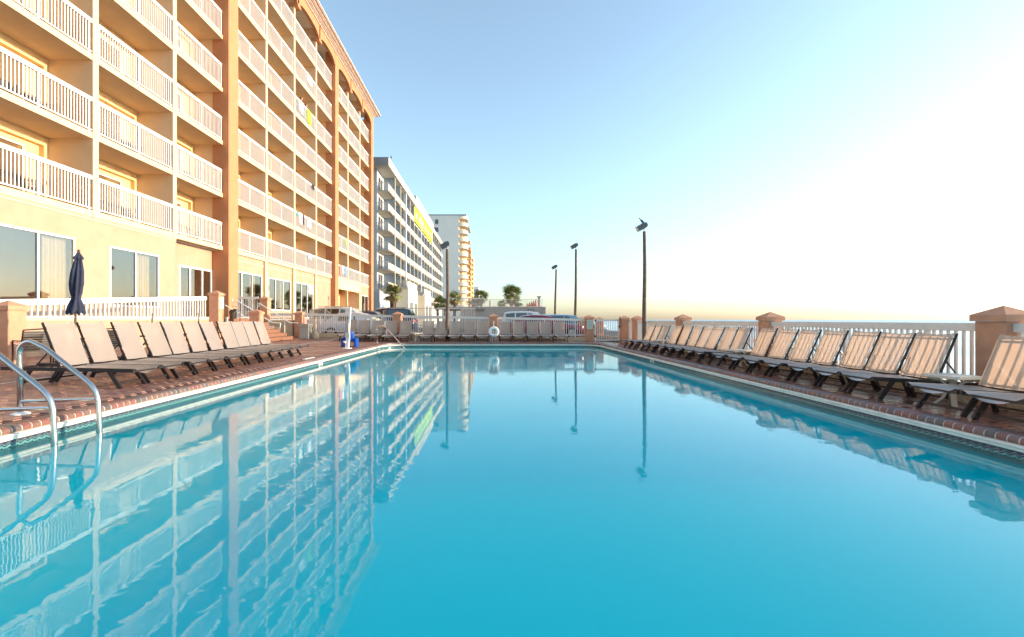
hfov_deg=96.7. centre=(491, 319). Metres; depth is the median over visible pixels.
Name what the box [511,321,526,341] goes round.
sun lounger
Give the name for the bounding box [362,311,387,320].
parked car
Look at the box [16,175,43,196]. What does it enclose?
patio chair
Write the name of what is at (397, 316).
fence pillar
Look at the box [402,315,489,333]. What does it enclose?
pool fence
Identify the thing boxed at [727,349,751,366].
side table
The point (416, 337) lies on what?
side table
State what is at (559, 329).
sun lounger
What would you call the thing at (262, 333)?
sun lounger
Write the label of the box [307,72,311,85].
towel
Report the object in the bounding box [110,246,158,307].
window
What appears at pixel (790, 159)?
sky
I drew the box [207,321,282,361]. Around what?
sun lounger
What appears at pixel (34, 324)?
terrace wall
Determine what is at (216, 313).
fence pillar
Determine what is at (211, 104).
hotel building
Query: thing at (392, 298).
palm tree
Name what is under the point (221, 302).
notice sign
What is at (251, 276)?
window
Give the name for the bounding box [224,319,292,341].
brick steps
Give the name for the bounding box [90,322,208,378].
sun lounger
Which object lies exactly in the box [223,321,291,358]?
sun lounger
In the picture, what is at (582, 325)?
fence pillar
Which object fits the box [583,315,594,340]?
fence pillar
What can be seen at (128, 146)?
patio chair
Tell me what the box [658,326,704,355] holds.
sun lounger
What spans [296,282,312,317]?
window
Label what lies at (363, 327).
sun lounger
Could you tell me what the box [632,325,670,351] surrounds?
sun lounger
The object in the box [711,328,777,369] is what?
sun lounger
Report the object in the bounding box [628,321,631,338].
pool fence
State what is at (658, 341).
side table
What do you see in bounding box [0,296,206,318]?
railing
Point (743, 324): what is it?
pool fence
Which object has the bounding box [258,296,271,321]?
fence pillar
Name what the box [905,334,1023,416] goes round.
sun lounger
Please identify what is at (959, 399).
fence curb
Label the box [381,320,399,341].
sun lounger
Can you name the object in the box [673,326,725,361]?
sun lounger
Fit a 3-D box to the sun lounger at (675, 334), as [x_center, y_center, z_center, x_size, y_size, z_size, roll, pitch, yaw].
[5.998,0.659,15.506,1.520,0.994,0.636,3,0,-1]
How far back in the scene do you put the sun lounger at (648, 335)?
18.03 m
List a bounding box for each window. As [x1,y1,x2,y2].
[0,223,75,304]
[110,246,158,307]
[238,271,261,317]
[268,277,290,310]
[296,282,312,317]
[362,295,367,310]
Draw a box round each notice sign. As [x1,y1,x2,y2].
[219,297,223,308]
[308,285,312,293]
[587,320,592,328]
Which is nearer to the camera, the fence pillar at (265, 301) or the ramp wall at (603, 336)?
the fence pillar at (265, 301)
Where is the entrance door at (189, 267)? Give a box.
[179,264,211,318]
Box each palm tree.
[383,282,403,306]
[431,295,443,320]
[443,298,450,320]
[449,289,460,320]
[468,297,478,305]
[474,289,488,305]
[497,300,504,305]
[501,283,521,305]
[513,297,522,305]
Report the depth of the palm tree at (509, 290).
63.52 m
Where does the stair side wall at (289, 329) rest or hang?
on the pool deck
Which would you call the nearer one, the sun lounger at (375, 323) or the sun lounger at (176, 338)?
the sun lounger at (176, 338)
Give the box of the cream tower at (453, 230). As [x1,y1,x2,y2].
[428,214,470,320]
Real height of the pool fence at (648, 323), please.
1.020 m
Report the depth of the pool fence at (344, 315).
23.28 m
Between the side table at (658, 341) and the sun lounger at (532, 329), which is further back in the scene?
the sun lounger at (532, 329)
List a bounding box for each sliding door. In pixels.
[0,136,23,191]
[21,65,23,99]
[99,173,120,217]
[100,107,119,144]
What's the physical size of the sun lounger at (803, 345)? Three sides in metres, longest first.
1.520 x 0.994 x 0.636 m
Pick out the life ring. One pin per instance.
(493, 328)
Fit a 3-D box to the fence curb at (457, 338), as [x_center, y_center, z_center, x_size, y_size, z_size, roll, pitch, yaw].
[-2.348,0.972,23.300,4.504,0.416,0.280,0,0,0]
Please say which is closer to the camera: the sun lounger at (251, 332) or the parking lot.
the sun lounger at (251, 332)
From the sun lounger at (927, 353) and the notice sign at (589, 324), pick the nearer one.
the sun lounger at (927, 353)
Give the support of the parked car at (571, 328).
on the parking lot
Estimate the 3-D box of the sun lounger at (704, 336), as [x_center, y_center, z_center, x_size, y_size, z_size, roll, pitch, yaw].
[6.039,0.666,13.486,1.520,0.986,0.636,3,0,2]
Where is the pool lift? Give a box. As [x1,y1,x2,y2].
[341,307,358,348]
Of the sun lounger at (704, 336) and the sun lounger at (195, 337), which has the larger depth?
the sun lounger at (704, 336)
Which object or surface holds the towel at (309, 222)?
hanging from the hotel building
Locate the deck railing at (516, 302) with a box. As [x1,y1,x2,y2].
[485,299,542,306]
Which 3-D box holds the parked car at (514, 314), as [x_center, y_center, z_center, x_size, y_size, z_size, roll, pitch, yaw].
[2.923,0.226,32.500,4.876,1.707,2.180,0,0,0]
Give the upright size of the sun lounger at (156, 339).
1.012 m
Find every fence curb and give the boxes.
[312,333,392,338]
[403,334,489,339]
[498,336,585,340]
[628,342,1023,412]
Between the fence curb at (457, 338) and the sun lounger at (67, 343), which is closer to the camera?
the sun lounger at (67, 343)
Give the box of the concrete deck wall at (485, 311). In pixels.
[438,307,545,329]
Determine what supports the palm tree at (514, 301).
on the parking lot
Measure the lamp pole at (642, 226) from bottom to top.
5.346 m
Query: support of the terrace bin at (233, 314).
on the terrace floor
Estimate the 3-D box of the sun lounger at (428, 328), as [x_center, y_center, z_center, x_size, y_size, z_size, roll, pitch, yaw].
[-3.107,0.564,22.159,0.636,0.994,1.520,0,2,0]
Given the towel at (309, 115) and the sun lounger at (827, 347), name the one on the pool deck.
the sun lounger at (827, 347)
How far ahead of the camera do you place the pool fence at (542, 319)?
23.26 m
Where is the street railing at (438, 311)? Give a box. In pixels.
[376,308,474,319]
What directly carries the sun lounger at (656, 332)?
on the pool deck
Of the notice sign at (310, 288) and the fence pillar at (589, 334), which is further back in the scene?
the notice sign at (310, 288)
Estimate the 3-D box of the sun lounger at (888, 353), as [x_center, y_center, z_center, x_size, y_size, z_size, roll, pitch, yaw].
[6.019,0.665,7.198,1.520,0.985,0.636,3,0,-1]
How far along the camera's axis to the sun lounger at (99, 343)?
7.85 m
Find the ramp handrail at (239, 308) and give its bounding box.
[232,299,252,318]
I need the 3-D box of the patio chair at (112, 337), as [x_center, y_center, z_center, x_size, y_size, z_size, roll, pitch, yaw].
[-8.288,0.591,10.183,0.588,0.834,0.606,0,0,-36]
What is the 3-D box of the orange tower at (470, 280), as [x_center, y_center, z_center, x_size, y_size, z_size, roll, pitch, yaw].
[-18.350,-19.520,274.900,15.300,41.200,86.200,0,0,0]
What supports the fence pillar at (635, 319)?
on the pool deck
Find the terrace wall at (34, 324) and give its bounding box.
[27,320,208,356]
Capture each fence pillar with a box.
[0,300,30,364]
[207,291,225,341]
[248,309,264,342]
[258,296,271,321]
[293,311,304,336]
[392,312,402,338]
[489,314,497,339]
[578,317,583,336]
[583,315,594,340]
[596,317,602,334]
[620,316,629,342]
[631,316,641,344]
[674,314,691,350]
[756,312,784,367]
[969,306,1023,409]
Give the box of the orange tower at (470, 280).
[467,241,473,305]
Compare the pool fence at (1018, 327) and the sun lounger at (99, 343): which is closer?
the pool fence at (1018, 327)
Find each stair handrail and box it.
[257,303,297,332]
[264,317,280,329]
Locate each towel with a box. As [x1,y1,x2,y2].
[297,99,303,114]
[297,212,301,224]
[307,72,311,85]
[307,108,310,125]
[307,217,310,228]
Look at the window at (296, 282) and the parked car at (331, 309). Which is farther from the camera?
the window at (296, 282)
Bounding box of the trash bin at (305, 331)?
[298,324,311,338]
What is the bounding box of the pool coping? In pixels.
[0,343,1023,459]
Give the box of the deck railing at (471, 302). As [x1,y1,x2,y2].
[461,298,484,306]
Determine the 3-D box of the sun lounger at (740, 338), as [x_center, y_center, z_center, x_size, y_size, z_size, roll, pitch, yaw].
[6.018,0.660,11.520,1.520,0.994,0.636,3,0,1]
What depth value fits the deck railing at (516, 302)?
48.69 m
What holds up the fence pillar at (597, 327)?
on the parking lot
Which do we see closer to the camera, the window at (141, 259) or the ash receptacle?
the window at (141, 259)
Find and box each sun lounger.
[0,322,160,388]
[54,322,183,382]
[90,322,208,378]
[117,322,226,373]
[147,321,241,370]
[180,321,256,367]
[192,321,269,364]
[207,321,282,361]
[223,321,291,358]
[238,321,299,357]
[250,321,308,355]
[337,320,356,340]
[354,320,370,340]
[366,320,384,341]
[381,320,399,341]
[395,320,412,341]
[419,321,434,341]
[433,321,447,341]
[447,321,461,341]
[461,321,475,341]
[476,321,488,341]
[498,321,512,341]
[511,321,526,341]
[525,321,539,341]
[539,321,554,341]
[553,321,568,341]
[621,324,656,347]
[626,324,665,350]
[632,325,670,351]
[642,325,685,352]
[650,325,695,354]
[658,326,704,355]
[665,326,716,358]
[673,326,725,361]
[683,327,742,361]
[693,327,764,364]
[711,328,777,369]
[726,328,798,374]
[743,329,821,378]
[762,329,848,383]
[785,330,899,389]
[809,332,916,395]
[838,332,980,400]
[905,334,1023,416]
[959,390,1023,422]
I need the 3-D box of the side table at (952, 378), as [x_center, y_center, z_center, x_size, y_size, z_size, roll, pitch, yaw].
[6.050,0.940,5.970,0.460,0.427,0.460,0,0,-6]
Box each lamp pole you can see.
[440,241,449,340]
[551,265,557,313]
[570,243,577,315]
[635,222,647,346]
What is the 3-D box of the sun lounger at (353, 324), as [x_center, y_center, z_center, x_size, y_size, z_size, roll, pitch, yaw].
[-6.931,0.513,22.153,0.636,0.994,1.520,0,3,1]
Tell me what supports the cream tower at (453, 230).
on the ground
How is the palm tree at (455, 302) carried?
on the parking lot
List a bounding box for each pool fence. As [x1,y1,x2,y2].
[303,313,392,332]
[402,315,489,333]
[498,317,584,336]
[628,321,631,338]
[637,321,675,342]
[683,321,757,352]
[771,322,974,382]
[1013,323,1023,336]
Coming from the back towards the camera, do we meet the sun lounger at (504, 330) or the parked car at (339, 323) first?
the parked car at (339, 323)
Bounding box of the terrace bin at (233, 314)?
[229,309,238,318]
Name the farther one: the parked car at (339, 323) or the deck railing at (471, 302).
the deck railing at (471, 302)
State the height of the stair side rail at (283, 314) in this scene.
0.310 m
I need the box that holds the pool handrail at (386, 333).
[376,326,405,348]
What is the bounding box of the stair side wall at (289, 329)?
[267,320,293,335]
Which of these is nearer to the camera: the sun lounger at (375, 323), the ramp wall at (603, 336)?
the sun lounger at (375, 323)
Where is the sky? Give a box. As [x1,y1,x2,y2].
[319,0,1023,319]
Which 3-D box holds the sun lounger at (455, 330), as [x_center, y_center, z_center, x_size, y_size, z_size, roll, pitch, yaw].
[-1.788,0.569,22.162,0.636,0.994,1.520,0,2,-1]
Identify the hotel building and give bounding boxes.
[0,0,380,323]
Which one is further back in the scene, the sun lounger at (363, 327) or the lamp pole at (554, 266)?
the lamp pole at (554, 266)
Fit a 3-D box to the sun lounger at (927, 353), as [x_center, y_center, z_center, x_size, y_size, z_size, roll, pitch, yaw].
[5.990,0.659,6.541,1.520,0.994,0.636,3,0,-1]
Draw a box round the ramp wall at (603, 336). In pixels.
[596,335,619,342]
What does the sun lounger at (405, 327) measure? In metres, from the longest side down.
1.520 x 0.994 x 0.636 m
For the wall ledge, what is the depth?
13.07 m
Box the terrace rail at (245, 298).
[238,297,258,316]
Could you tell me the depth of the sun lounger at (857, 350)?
7.85 m
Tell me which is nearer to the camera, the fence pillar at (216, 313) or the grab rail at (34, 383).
the grab rail at (34, 383)
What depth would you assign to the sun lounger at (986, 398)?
4.94 m
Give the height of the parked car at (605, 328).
1.415 m
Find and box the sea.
[603,320,974,374]
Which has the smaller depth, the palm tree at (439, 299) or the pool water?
the pool water
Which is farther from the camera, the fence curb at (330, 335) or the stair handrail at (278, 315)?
the fence curb at (330, 335)
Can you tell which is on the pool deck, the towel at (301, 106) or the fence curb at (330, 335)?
the fence curb at (330, 335)
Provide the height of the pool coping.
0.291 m
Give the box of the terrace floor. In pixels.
[27,319,279,321]
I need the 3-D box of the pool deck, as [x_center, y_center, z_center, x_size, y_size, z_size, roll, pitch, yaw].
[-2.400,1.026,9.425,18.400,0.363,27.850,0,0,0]
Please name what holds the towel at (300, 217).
hanging from the hotel building
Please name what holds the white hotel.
on the ground
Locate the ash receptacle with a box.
[312,317,318,338]
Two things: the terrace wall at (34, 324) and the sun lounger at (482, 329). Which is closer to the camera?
the terrace wall at (34, 324)
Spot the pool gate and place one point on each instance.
(618, 327)
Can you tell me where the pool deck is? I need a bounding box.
[0,336,1023,432]
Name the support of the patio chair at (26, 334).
on the pool deck
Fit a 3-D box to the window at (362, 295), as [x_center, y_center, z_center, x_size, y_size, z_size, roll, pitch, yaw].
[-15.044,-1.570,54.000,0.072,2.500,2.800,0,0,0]
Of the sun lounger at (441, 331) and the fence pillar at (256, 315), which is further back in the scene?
the sun lounger at (441, 331)
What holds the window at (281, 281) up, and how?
in the hotel building
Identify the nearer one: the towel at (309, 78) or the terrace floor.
the terrace floor
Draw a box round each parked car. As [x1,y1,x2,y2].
[307,306,385,332]
[316,312,385,332]
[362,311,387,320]
[376,307,416,329]
[501,311,540,321]
[510,315,583,336]
[543,314,607,331]
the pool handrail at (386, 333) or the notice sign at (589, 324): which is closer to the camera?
the pool handrail at (386, 333)
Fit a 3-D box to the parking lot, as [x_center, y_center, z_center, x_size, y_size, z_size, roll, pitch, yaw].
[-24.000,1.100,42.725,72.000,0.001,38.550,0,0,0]
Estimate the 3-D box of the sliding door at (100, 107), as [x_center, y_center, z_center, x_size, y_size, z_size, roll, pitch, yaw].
[-16.815,-8.127,19.150,0.050,2.175,3.000,0,0,0]
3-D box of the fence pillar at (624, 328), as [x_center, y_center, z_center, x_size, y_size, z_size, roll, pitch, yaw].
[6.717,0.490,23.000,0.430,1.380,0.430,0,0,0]
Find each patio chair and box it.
[0,79,16,96]
[11,328,54,371]
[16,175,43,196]
[23,91,53,113]
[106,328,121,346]
[120,207,134,221]
[121,140,142,155]
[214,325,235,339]
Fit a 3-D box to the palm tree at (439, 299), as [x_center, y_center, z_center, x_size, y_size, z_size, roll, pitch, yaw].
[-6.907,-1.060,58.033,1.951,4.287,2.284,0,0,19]
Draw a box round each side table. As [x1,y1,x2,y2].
[410,333,421,341]
[653,340,668,351]
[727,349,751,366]
[922,373,981,408]
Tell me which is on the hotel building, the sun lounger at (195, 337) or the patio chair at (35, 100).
the patio chair at (35, 100)
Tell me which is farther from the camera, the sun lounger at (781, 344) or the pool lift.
the pool lift
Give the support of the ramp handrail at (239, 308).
on the brick steps
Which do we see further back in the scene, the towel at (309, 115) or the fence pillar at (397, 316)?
the towel at (309, 115)
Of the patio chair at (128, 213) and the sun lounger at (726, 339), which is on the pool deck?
the sun lounger at (726, 339)
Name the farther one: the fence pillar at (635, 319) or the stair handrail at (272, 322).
the fence pillar at (635, 319)
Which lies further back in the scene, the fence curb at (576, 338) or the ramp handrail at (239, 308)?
the fence curb at (576, 338)
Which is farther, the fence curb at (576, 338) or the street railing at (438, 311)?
the street railing at (438, 311)
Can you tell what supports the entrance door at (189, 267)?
in the hotel building
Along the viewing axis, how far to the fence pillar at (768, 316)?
11.17 m
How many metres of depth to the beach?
25.50 m
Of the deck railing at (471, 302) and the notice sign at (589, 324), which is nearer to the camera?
the notice sign at (589, 324)
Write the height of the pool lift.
1.552 m
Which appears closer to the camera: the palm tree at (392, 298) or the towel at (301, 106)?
the towel at (301, 106)
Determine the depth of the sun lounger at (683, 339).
14.90 m
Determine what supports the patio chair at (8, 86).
on the hotel building
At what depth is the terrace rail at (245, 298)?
23.29 m
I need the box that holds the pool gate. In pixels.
[594,316,619,340]
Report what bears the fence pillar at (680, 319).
on the pool deck
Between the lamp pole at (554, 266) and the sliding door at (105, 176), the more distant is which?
the lamp pole at (554, 266)
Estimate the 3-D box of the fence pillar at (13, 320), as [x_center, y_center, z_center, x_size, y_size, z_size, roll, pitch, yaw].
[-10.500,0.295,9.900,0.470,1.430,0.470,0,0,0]
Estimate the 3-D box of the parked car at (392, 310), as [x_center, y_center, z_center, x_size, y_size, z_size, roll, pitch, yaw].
[-8.130,0.086,34.500,4.979,1.987,2.180,0,0,0]
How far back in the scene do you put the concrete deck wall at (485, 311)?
48.00 m
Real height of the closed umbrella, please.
2.477 m
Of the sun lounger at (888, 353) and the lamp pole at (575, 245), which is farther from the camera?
the lamp pole at (575, 245)
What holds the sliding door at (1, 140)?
in the hotel building
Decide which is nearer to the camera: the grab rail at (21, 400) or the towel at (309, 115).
the grab rail at (21, 400)
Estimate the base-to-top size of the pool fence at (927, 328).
1.020 m
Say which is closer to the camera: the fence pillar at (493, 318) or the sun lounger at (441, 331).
the sun lounger at (441, 331)
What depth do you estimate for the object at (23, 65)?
16.33 m
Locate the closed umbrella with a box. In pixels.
[65,249,85,325]
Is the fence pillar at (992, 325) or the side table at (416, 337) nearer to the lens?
the fence pillar at (992, 325)
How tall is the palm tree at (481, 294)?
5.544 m
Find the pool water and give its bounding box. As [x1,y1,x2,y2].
[0,347,1023,636]
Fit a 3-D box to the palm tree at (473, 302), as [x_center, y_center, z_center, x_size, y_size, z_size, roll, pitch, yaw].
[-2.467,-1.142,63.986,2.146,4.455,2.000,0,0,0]
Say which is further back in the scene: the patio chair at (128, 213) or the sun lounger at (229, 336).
the patio chair at (128, 213)
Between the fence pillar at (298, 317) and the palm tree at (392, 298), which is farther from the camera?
the palm tree at (392, 298)
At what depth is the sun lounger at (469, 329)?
22.40 m
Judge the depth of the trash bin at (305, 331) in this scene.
22.07 m
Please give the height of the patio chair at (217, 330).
0.834 m
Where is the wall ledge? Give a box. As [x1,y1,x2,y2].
[27,320,150,320]
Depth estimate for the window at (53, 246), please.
15.75 m
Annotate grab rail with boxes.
[0,352,57,446]
[10,339,101,432]
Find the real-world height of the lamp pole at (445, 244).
4.898 m
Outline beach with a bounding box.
[717,328,974,382]
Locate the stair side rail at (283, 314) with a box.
[270,313,292,318]
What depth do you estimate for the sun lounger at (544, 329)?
22.40 m
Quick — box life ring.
[488,323,498,341]
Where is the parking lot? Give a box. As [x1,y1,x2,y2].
[412,328,616,339]
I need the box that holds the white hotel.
[373,157,442,324]
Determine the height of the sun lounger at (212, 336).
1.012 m
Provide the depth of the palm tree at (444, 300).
61.84 m

